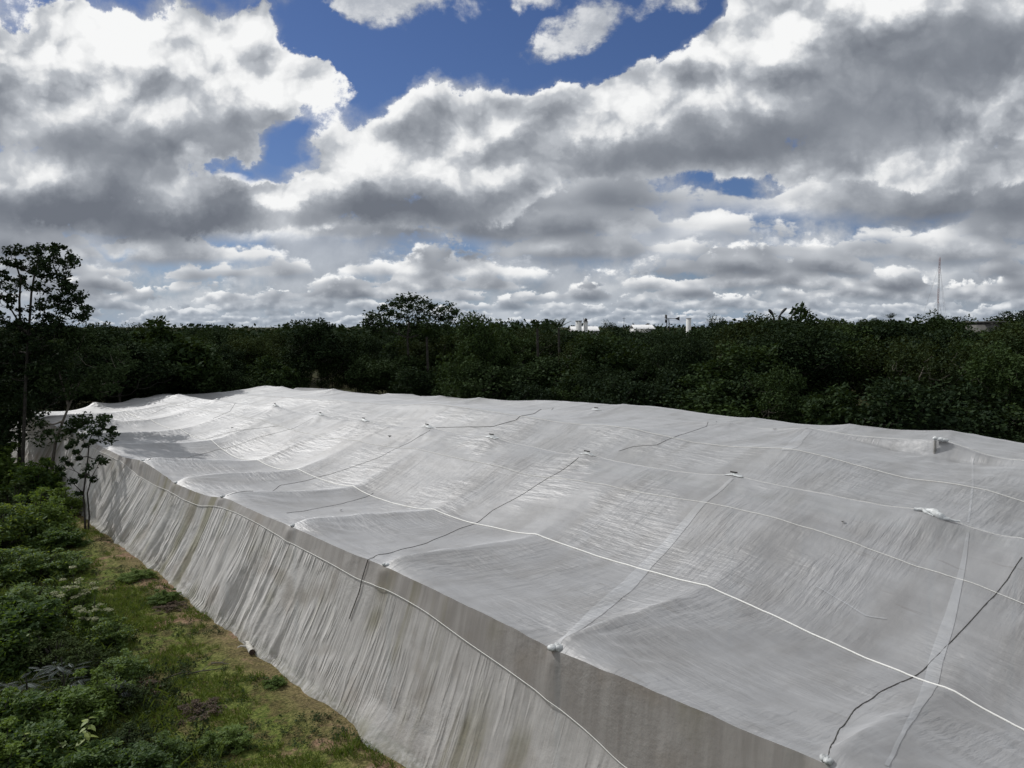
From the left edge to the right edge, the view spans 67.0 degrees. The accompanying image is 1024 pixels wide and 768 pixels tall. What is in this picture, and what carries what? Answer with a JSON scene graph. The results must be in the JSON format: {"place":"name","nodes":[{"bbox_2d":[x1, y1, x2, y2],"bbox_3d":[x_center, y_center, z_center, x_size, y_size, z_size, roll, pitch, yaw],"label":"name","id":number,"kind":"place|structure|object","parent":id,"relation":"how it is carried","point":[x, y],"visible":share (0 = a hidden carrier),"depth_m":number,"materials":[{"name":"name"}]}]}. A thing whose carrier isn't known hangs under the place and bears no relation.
{"place":"outdoors","nodes":[
{"label":"outdoors","id":0,"kind":"place"},
{"bbox_2d":[0,327,1023,767],"bbox_3d":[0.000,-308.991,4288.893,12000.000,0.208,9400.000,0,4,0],"label":"ground","id":1,"kind":"structure","parent":0,"point":[288,701],"depth_m":19.22,"materials":[{"name":"green plant"}]},
{"bbox_2d":[0,441,29,495],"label":"shrub","id":2,"kind":"object","parent":1,"relation":"on","point":[7,463],"visible":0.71,"depth_m":41.19,"materials":[{"name":"green plant"}]},
{"bbox_2d":[0,546,36,585],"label":"shrub","id":3,"kind":"object","parent":1,"relation":"on","point":[7,565],"visible":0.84,"depth_m":27.15,"materials":[{"name":"green plant"}]},
{"bbox_2d":[0,611,37,681],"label":"shrub","id":4,"kind":"object","parent":1,"relation":"on","point":[12,642],"visible":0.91,"depth_m":20.15,"materials":[{"name":"green plant"}]},
{"bbox_2d":[0,715,45,767],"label":"shrub","id":5,"kind":"object","parent":1,"relation":"on","point":[11,747],"visible":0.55,"depth_m":14.92,"materials":[{"name":"green plant"}]},
{"bbox_2d":[0,481,47,515],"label":"shrub","id":6,"kind":"object","parent":1,"relation":"on","point":[7,498],"visible":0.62,"depth_m":36.70,"materials":[{"name":"green plant"}]},
{"bbox_2d":[0,502,49,547],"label":"shrub","id":7,"kind":"object","parent":1,"relation":"on","point":[9,524],"visible":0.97,"depth_m":31.47,"materials":[{"name":"green plant"}]},
{"bbox_2d":[0,374,53,454],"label":"tree","id":8,"kind":"object","parent":1,"relation":"on","point":[10,407],"visible":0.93,"depth_m":42.04,"materials":[{"name":"green plant"}]},
{"bbox_2d":[0,578,63,609],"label":"shrub","id":9,"kind":"object","parent":1,"relation":"on","point":[23,592],"visible":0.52,"depth_m":24.43,"materials":[{"name":"green plant"}]},
{"bbox_2d":[0,457,65,504],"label":"shrub","id":10,"kind":"object","parent":1,"relation":"on","point":[35,475],"visible":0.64,"depth_m":39.27,"materials":[{"name":"green plant"}]},
{"bbox_2d":[0,687,65,738],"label":"shrub","id":11,"kind":"object","parent":1,"relation":"on","point":[24,704],"visible":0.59,"depth_m":16.46,"materials":[{"name":"green plant"}]},
{"bbox_2d":[0,595,69,650],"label":"shrub","id":12,"kind":"object","parent":1,"relation":"on","point":[33,616],"visible":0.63,"depth_m":21.81,"materials":[{"name":"green plant"}]},
{"bbox_2d":[4,547,75,585],"bbox_3d":[-16.910,6.395,27.523,2.277,1.220,2.220,1,4,14],"label":"shrub","id":13,"kind":"object","parent":1,"relation":"on","point":[41,565],"visible":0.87,"depth_m":27.37,"materials":[{"name":"green plant"}]},
{"bbox_2d":[0,332,82,462],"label":"tree","id":14,"kind":"object","parent":1,"relation":"on","point":[3,359],"visible":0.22,"depth_m":45.77,"materials":[{"name":"green plant"}]},
{"bbox_2d":[0,718,88,767],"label":"shrub","id":15,"kind":"object","parent":1,"relation":"on","point":[47,738],"visible":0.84,"depth_m":15.33,"materials":[{"name":"green plant"}]},
{"bbox_2d":[12,487,80,539],"bbox_3d":[-20.456,5.524,33.016,3.207,2.249,3.265,2,5,22],"label":"shrub","id":16,"kind":"object","parent":1,"relation":"on","point":[55,518],"visible":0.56,"depth_m":33.14,"materials":[{"name":"green plant"}]},
{"bbox_2d":[0,242,94,465],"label":"tree","id":17,"kind":"object","parent":1,"relation":"on","point":[40,268],"visible":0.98,"depth_m":40.27,"materials":[{"name":"green plant"}]},
{"bbox_2d":[14,630,91,674],"bbox_3d":[-12.163,6.998,20.643,1.931,1.028,1.979,2,5,23],"label":"shrub","id":18,"kind":"object","parent":1,"relation":"on","point":[42,646],"visible":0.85,"depth_m":20.41,"materials":[{"name":"green plant"}]},
{"bbox_2d":[27,482,82,518],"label":"shrub","id":19,"kind":"object","parent":1,"relation":"on","point":[70,502],"visible":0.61,"depth_m":36.62,"materials":[{"name":"green plant"}]},
{"bbox_2d":[28,657,90,695],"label":"feathery sapling","id":20,"kind":"object","parent":1,"relation":"on","point":[61,670],"visible":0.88,"depth_m":18.23,"materials":[{"name":"grey plant"}]},
{"bbox_2d":[26,523,93,551],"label":"shrub","id":21,"kind":"object","parent":1,"relation":"on","point":[55,538],"visible":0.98,"depth_m":31.32,"materials":[{"name":"green plant"}]},
{"bbox_2d":[20,683,116,736],"bbox_3d":[-9.790,7.263,17.051,1.950,1.140,1.894,-3,5,-35],"label":"shrub","id":22,"kind":"object","parent":1,"relation":"on","point":[73,709],"visible":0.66,"depth_m":16.89,"materials":[{"name":"green plant"}]},
{"bbox_2d":[45,549,93,578],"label":"shrub","id":23,"kind":"object","parent":1,"relation":"on","point":[78,561],"visible":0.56,"depth_m":28.37,"materials":[{"name":"green plant"}]},
{"bbox_2d":[35,386,108,410],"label":"tree","id":24,"kind":"object","parent":1,"relation":"on","point":[60,403],"visible":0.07,"depth_m":60.12,"materials":[{"name":"green plant"}]},
{"bbox_2d":[49,565,108,621],"bbox_3d":[-13.552,6.438,24.075,1.722,1.689,1.623,-3,5,-39],"label":"shrub","id":25,"kind":"object","parent":1,"relation":"on","point":[76,592],"visible":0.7,"depth_m":23.90,"materials":[{"name":"green plant"}]},
{"bbox_2d":[46,643,115,690],"bbox_3d":[-11.094,7.108,19.941,1.634,0.913,1.675,-4,6,-43],"label":"shrub","id":26,"kind":"object","parent":1,"relation":"on","point":[74,660],"visible":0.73,"depth_m":19.73,"materials":[{"name":"green plant"}]},
{"bbox_2d":[24,322,139,472],"bbox_3d":[-23.128,1.274,41.775,6.261,9.299,4.373,0,4,0],"label":"tree","id":27,"kind":"object","parent":1,"relation":"on","point":[82,343],"visible":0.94,"depth_m":40.92,"materials":[{"name":"green plant"}]},
{"bbox_2d":[46,734,123,767],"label":"shrub","id":28,"kind":"object","parent":1,"relation":"on","point":[90,754],"visible":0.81,"depth_m":15.09,"materials":[{"name":"green plant"}]},
{"bbox_2d":[54,413,120,529],"bbox_3d":[-18.628,3.884,33.775,3.121,5.268,1.614,0,4,0],"label":"tree","id":29,"kind":"object","parent":1,"relation":"on","point":[104,419],"visible":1,"depth_m":33.83,"materials":[{"name":"green plant"}]},
{"bbox_2d":[68,587,123,639],"bbox_3d":[-12.264,6.651,22.479,1.498,1.478,1.411,2,5,24],"label":"shrub","id":30,"kind":"object","parent":1,"relation":"on","point":[87,620],"visible":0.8,"depth_m":22.29,"materials":[{"name":"green plant"}]},
{"bbox_2d":[42,359,155,409],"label":"tree","id":31,"kind":"object","parent":1,"relation":"on","point":[93,397],"visible":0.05,"depth_m":61.04,"materials":[{"name":"green plant"}]},
{"bbox_2d":[73,663,136,723],"bbox_3d":[-9.771,7.122,17.992,1.796,1.191,1.764,0,4,-2],"label":"shrub","id":32,"kind":"object","parent":1,"relation":"on","point":[100,694],"visible":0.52,"depth_m":17.88,"materials":[{"name":"green plant"}]},
{"bbox_2d":[86,617,136,649],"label":"shrub","id":33,"kind":"object","parent":1,"relation":"on","point":[106,628],"visible":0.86,"depth_m":21.71,"materials":[{"name":"green plant"}]},
{"bbox_2d":[0,514,227,767],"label":"undergrowth","id":34,"kind":"object","parent":1,"relation":"on","point":[174,692],"visible":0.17,"depth_m":19.01,"materials":[{"name":"green plant"}]},
{"bbox_2d":[57,326,179,402],"bbox_3d":[-30.649,0.042,60.396,8.943,9.215,9.247,1,4,8],"label":"tree","id":35,"kind":"object","parent":1,"relation":"on","point":[144,371],"visible":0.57,"depth_m":59.40,"materials":[{"name":"green plant"}]},
{"bbox_2d":[94,648,152,681],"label":"shrub","id":36,"kind":"object","parent":1,"relation":"on","point":[132,663],"visible":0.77,"depth_m":19.65,"materials":[{"name":"green plant"}]},
{"bbox_2d":[0,513,251,767],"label":"tall grass","id":37,"kind":"structure","parent":1,"relation":"on","point":[167,724],"depth_m":17.89,"materials":[{"name":"green plant"}]},
{"bbox_2d":[100,376,156,402],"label":"tree","id":38,"kind":"object","parent":1,"relation":"on","point":[122,398],"visible":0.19,"depth_m":62.92,"materials":[{"name":"green plant"}]},
{"bbox_2d":[100,721,162,749],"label":"shrub","id":39,"kind":"object","parent":1,"relation":"on","point":[128,727],"visible":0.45,"depth_m":16.48,"materials":[{"name":"green plant"}]},
{"bbox_2d":[106,678,161,710],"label":"shrub","id":40,"kind":"object","parent":1,"relation":"on","point":[133,691],"visible":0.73,"depth_m":18.14,"materials":[{"name":"green plant"}]},
{"bbox_2d":[117,568,157,582],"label":"shrub","id":41,"kind":"object","parent":1,"relation":"on","point":[135,575],"visible":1,"depth_m":27.39,"materials":[{"name":"green plant"}]},
{"bbox_2d":[97,741,180,767],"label":"shrub","id":42,"kind":"object","parent":1,"relation":"on","point":[142,755],"visible":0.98,"depth_m":15.19,"materials":[{"name":"green plant"}]},
{"bbox_2d":[146,588,182,604],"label":"shrub","id":43,"kind":"object","parent":1,"relation":"on","point":[163,595],"visible":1,"depth_m":25.07,"materials":[{"name":"green plant"}]},
{"bbox_2d":[139,730,195,767],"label":"shrub","id":44,"kind":"object","parent":1,"relation":"on","point":[183,748],"visible":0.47,"depth_m":16.11,"materials":[{"name":"green plant"}]},
{"bbox_2d":[115,315,233,395],"bbox_3d":[-29.146,-1.751,66.853,10.286,8.504,11.277,0,4,0],"label":"tree","id":45,"kind":"object","parent":1,"relation":"on","point":[198,362],"visible":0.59,"depth_m":63.88,"materials":[{"name":"green plant"}]},
{"bbox_2d":[0,525,362,767],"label":"weeds","id":46,"kind":"object","parent":1,"relation":"on","point":[280,715],"visible":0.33,"depth_m":19.91,"materials":[{"name":"green plant"}]},
{"bbox_2d":[160,370,234,393],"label":"tree","id":47,"kind":"object","parent":1,"relation":"on","point":[219,387],"visible":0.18,"depth_m":66.14,"materials":[{"name":"green plant"}]},
{"bbox_2d":[175,696,227,724],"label":"shrub","id":48,"kind":"object","parent":1,"relation":"on","point":[197,706],"visible":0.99,"depth_m":18.10,"materials":[{"name":"brown plant"}]},
{"bbox_2d":[0,498,406,767],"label":"grass","id":49,"kind":"structure","parent":1,"relation":"on","point":[346,749],"depth_m":19.79,"materials":[{"name":"green plant"}]},
{"bbox_2d":[190,727,235,757],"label":"shrub","id":50,"kind":"object","parent":1,"relation":"on","point":[212,737],"visible":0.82,"depth_m":16.37,"materials":[{"name":"green plant"}]},
{"bbox_2d":[191,329,242,346],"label":"tree","id":51,"kind":"object","parent":1,"relation":"on","point":[219,337],"visible":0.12,"depth_m":83.34,"materials":[{"name":"green plant"}]},
{"bbox_2d":[202,344,251,378],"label":"tree","id":52,"kind":"object","parent":1,"relation":"on","point":[229,357],"visible":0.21,"depth_m":72.47,"materials":[{"name":"green plant"}]},
{"bbox_2d":[210,722,254,755],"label":"shrub","id":53,"kind":"object","parent":1,"relation":"on","point":[226,732],"visible":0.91,"depth_m":16.55,"materials":[{"name":"green plant"}]},
{"bbox_2d":[221,332,287,368],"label":"tree","id":54,"kind":"object","parent":1,"relation":"on","point":[253,352],"visible":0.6,"depth_m":76.42,"materials":[{"name":"green plant"}]},
{"bbox_2d":[218,366,293,390],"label":"tree","id":55,"kind":"object","parent":1,"relation":"on","point":[246,385],"visible":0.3,"depth_m":69.60,"materials":[{"name":"green plant"}]},
{"bbox_2d":[243,353,310,388],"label":"tree","id":56,"kind":"object","parent":1,"relation":"on","point":[269,374],"visible":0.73,"depth_m":71.36,"materials":[{"name":"green plant"}]},
{"bbox_2d":[264,329,307,362],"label":"tree","id":57,"kind":"object","parent":1,"relation":"on","point":[280,339],"visible":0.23,"depth_m":91.74,"materials":[{"name":"green plant"}]},
{"bbox_2d":[271,317,365,388],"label":"tree","id":58,"kind":"object","parent":1,"relation":"on","point":[324,343],"visible":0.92,"depth_m":74.34,"materials":[{"name":"green plant"}]},
{"bbox_2d":[302,355,346,389],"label":"tree","id":59,"kind":"object","parent":1,"relation":"on","point":[324,370],"visible":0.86,"depth_m":75.52,"materials":[{"name":"green plant"}]},
{"bbox_2d":[330,333,383,389],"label":"tree","id":60,"kind":"object","parent":1,"relation":"on","point":[367,345],"visible":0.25,"depth_m":88.31,"materials":[{"name":"green plant"}]},
{"bbox_2d":[344,356,420,394],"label":"tree","id":61,"kind":"object","parent":1,"relation":"on","point":[358,384],"visible":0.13,"depth_m":74.20,"materials":[{"name":"green plant"}]},
{"bbox_2d":[342,355,430,393],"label":"tree","id":62,"kind":"object","parent":1,"relation":"on","point":[376,373],"visible":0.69,"depth_m":71.61,"materials":[{"name":"green plant"}]},
{"bbox_2d":[359,291,459,391],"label":"tree","id":63,"kind":"object","parent":1,"relation":"on","point":[385,322],"visible":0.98,"depth_m":71.80,"materials":[{"name":"green plant"}]},
{"bbox_2d":[388,366,445,395],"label":"tree","id":64,"kind":"object","parent":1,"relation":"on","point":[417,378],"visible":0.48,"depth_m":66.72,"materials":[{"name":"green plant"}]},
{"bbox_2d":[380,318,460,370],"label":"tree","id":65,"kind":"object","parent":1,"relation":"on","point":[437,335],"visible":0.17,"depth_m":80.12,"materials":[{"name":"green plant"}]},
{"bbox_2d":[395,338,454,371],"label":"tree","id":66,"kind":"object","parent":1,"relation":"on","point":[420,347],"visible":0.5,"depth_m":76.66,"materials":[{"name":"green plant"}]},
{"bbox_2d":[429,362,467,395],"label":"tree","id":67,"kind":"object","parent":1,"relation":"on","point":[436,378],"visible":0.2,"depth_m":65.92,"materials":[{"name":"green plant"}]},
{"bbox_2d":[435,310,521,398],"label":"tree","id":68,"kind":"object","parent":1,"relation":"on","point":[479,341],"visible":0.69,"depth_m":59.84,"materials":[{"name":"green plant"}]},
{"bbox_2d":[0,317,992,350],"bbox_3d":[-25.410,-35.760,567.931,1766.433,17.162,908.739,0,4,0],"label":"distant wood","id":69,"kind":"object","parent":1,"relation":"on","point":[514,326],"visible":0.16,"depth_m":128.88,"materials":[{"name":"green plant"}]},
{"bbox_2d":[444,356,565,399],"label":"tree","id":70,"kind":"object","parent":1,"relation":"on","point":[506,378],"visible":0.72,"depth_m":57.89,"materials":[{"name":"green plant"}]},
{"bbox_2d":[493,326,535,367],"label":"tree","id":71,"kind":"object","parent":1,"relation":"on","point":[514,342],"visible":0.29,"depth_m":72.40,"materials":[{"name":"green plant"}]},
{"bbox_2d":[7,386,1023,767],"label":"net house","id":72,"kind":"structure","parent":1,"relation":"on","point":[407,580],"depth_m":18.22,"materials":[{"name":"fabric"}]},
{"bbox_2d":[516,337,553,377],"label":"tree","id":73,"kind":"object","parent":1,"relation":"on","point":[531,349],"visible":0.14,"depth_m":77.82,"materials":[{"name":"green plant"}]},
{"bbox_2d":[514,321,565,363],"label":"tree","id":74,"kind":"object","parent":1,"relation":"on","point":[553,348],"visible":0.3,"depth_m":83.53,"materials":[{"name":"green plant"}]},
{"bbox_2d":[506,379,585,401],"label":"tree","id":75,"kind":"object","parent":1,"relation":"on","point":[537,392],"visible":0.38,"depth_m":54.72,"materials":[{"name":"green plant"}]},
{"bbox_2d":[540,330,580,381],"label":"tree","id":76,"kind":"object","parent":1,"relation":"on","point":[569,335],"visible":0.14,"depth_m":86.60,"materials":[{"name":"green plant"}]},
{"bbox_2d":[547,382,591,402],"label":"tree","id":77,"kind":"object","parent":1,"relation":"on","point":[566,397],"visible":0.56,"depth_m":53.66,"materials":[{"name":"green plant"}]},
{"bbox_2d":[558,358,639,402],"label":"tree","id":78,"kind":"object","parent":1,"relation":"on","point":[585,396],"visible":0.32,"depth_m":53.28,"materials":[{"name":"green plant"}]},
{"bbox_2d":[548,330,655,401],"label":"tree","id":79,"kind":"object","parent":1,"relation":"on","point":[600,351],"visible":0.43,"depth_m":56.36,"materials":[{"name":"green plant"}]},
{"bbox_2d":[583,369,695,407],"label":"tree","id":80,"kind":"object","parent":1,"relation":"on","point":[641,394],"visible":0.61,"depth_m":49.28,"materials":[{"name":"green plant"}]},
{"bbox_2d":[612,329,682,385],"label":"tree","id":81,"kind":"object","parent":1,"relation":"on","point":[636,341],"visible":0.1,"depth_m":61.33,"materials":[{"name":"green plant"}]},
{"bbox_2d":[625,341,682,393],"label":"tree","id":82,"kind":"object","parent":1,"relation":"on","point":[638,357],"visible":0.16,"depth_m":57.60,"materials":[{"name":"green plant"}]},
{"bbox_2d":[635,326,716,392],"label":"tree","id":83,"kind":"object","parent":1,"relation":"on","point":[683,359],"visible":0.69,"depth_m":51.83,"materials":[{"name":"green plant"}]},
{"bbox_2d":[646,367,773,417],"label":"tree","id":84,"kind":"object","parent":1,"relation":"on","point":[734,387],"visible":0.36,"depth_m":45.81,"materials":[{"name":"green plant"}]},
{"bbox_2d":[678,379,799,422],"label":"tree","id":85,"kind":"object","parent":1,"relation":"on","point":[730,410],"visible":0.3,"depth_m":45.25,"materials":[{"name":"green plant"}]},
{"bbox_2d":[710,311,779,413],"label":"tree","id":86,"kind":"object","parent":1,"relation":"on","point":[744,327],"visible":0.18,"depth_m":58.31,"materials":[{"name":"green plant"}]},
{"bbox_2d":[672,341,833,419],"bbox_3d":[15.426,1.328,49.255,11.600,8.281,8.309,4,6,40],"label":"tree","id":87,"kind":"object","parent":1,"relation":"on","point":[715,373],"visible":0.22,"depth_m":48.12,"materials":[{"name":"green plant"}]},
{"bbox_2d":[742,361,806,422],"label":"tree","id":88,"kind":"object","parent":1,"relation":"on","point":[789,385],"visible":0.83,"depth_m":43.51,"materials":[{"name":"green plant"}]},
{"bbox_2d":[726,311,852,415],"bbox_3d":[17.697,0.403,49.283,8.290,10.174,8.693,1,4,14],"label":"tree","id":89,"kind":"object","parent":1,"relation":"on","point":[809,354],"visible":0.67,"depth_m":47.33,"materials":[{"name":"green plant"}]},
{"bbox_2d":[770,391,828,423],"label":"tree","id":90,"kind":"object","parent":1,"relation":"on","point":[793,413],"visible":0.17,"depth_m":42.41,"materials":[{"name":"green plant"}]},
{"bbox_2d":[773,301,846,398],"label":"tree","id":91,"kind":"object","parent":1,"relation":"on","point":[804,312],"visible":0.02,"depth_m":58.84,"materials":[{"name":"green plant"}]},
{"bbox_2d":[795,320,884,399],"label":"tree","id":92,"kind":"object","parent":1,"relation":"on","point":[862,371],"visible":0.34,"depth_m":49.34,"materials":[{"name":"green plant"}]},
{"bbox_2d":[801,382,901,429],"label":"tree","id":93,"kind":"object","parent":1,"relation":"on","point":[820,410],"visible":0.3,"depth_m":38.46,"materials":[{"name":"green plant"}]},
{"bbox_2d":[840,332,963,404],"bbox_3d":[23.656,1.240,47.079,6.933,8.787,7.492,1,4,16],"label":"tree","id":94,"kind":"object","parent":1,"relation":"on","point":[875,354],"visible":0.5,"depth_m":46.56,"materials":[{"name":"green plant"}]},
{"bbox_2d":[843,319,979,398],"bbox_3d":[25.612,0.652,49.195,8.351,9.666,8.635,-4,6,-41],"label":"tree","id":95,"kind":"object","parent":1,"relation":"on","point":[885,330],"visible":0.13,"depth_m":49.38,"materials":[{"name":"green plant"}]},
{"bbox_2d":[882,331,975,407],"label":"tree","id":96,"kind":"object","parent":1,"relation":"on","point":[929,368],"visible":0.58,"depth_m":42.23,"materials":[{"name":"green plant"}]},
{"bbox_2d":[841,376,1023,438],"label":"tree","id":97,"kind":"object","parent":1,"relation":"on","point":[912,402],"visible":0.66,"depth_m":35.44,"materials":[{"name":"green plant"}]},
{"bbox_2d":[906,308,976,340],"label":"tree","id":98,"kind":"object","parent":1,"relation":"on","point":[943,325],"visible":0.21,"depth_m":62.92,"materials":[{"name":"green plant"}]},
{"bbox_2d":[923,327,993,356],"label":"tree","id":99,"kind":"object","parent":1,"relation":"on","point":[972,335],"visible":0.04,"depth_m":59.23,"materials":[{"name":"green plant"}]},
{"bbox_2d":[936,343,1023,432],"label":"tree","id":100,"kind":"object","parent":1,"relation":"on","point":[963,352],"visible":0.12,"depth_m":42.17,"materials":[{"name":"green plant"}]},
{"bbox_2d":[943,332,1023,414],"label":"tree","id":101,"kind":"object","parent":1,"relation":"on","point":[998,347],"visible":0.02,"depth_m":46.80,"materials":[{"name":"green plant"}]},
{"bbox_2d":[963,321,1009,331],"bbox_3d":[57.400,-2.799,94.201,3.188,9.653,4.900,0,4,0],"label":"concrete hut","id":102,"kind":"object","parent":1,"relation":"on","point":[981,325],"visible":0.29,"depth_m":91.79,"materials":[{"name":"grey concrete"}]},
{"bbox_2d":[958,339,1023,434],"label":"tree","id":103,"kind":"object","parent":1,"relation":"on","point":[981,372],"visible":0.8,"depth_m":37.18,"materials":[{"name":"green plant"}]},
{"bbox_2d":[958,317,1023,363],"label":"tree","id":104,"kind":"object","parent":1,"relation":"on","point":[1008,332],"visible":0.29,"depth_m":49.09,"materials":[{"name":"green plant"}]},
{"bbox_2d":[980,400,1023,442],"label":"tree","id":105,"kind":"object","parent":1,"relation":"on","point":[1009,435],"visible":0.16,"depth_m":36.12,"materials":[{"name":"green plant"}]},
{"bbox_2d":[0,0,1023,326],"label":"sky","id":106,"kind":"structure","parent":0,"point":[264,163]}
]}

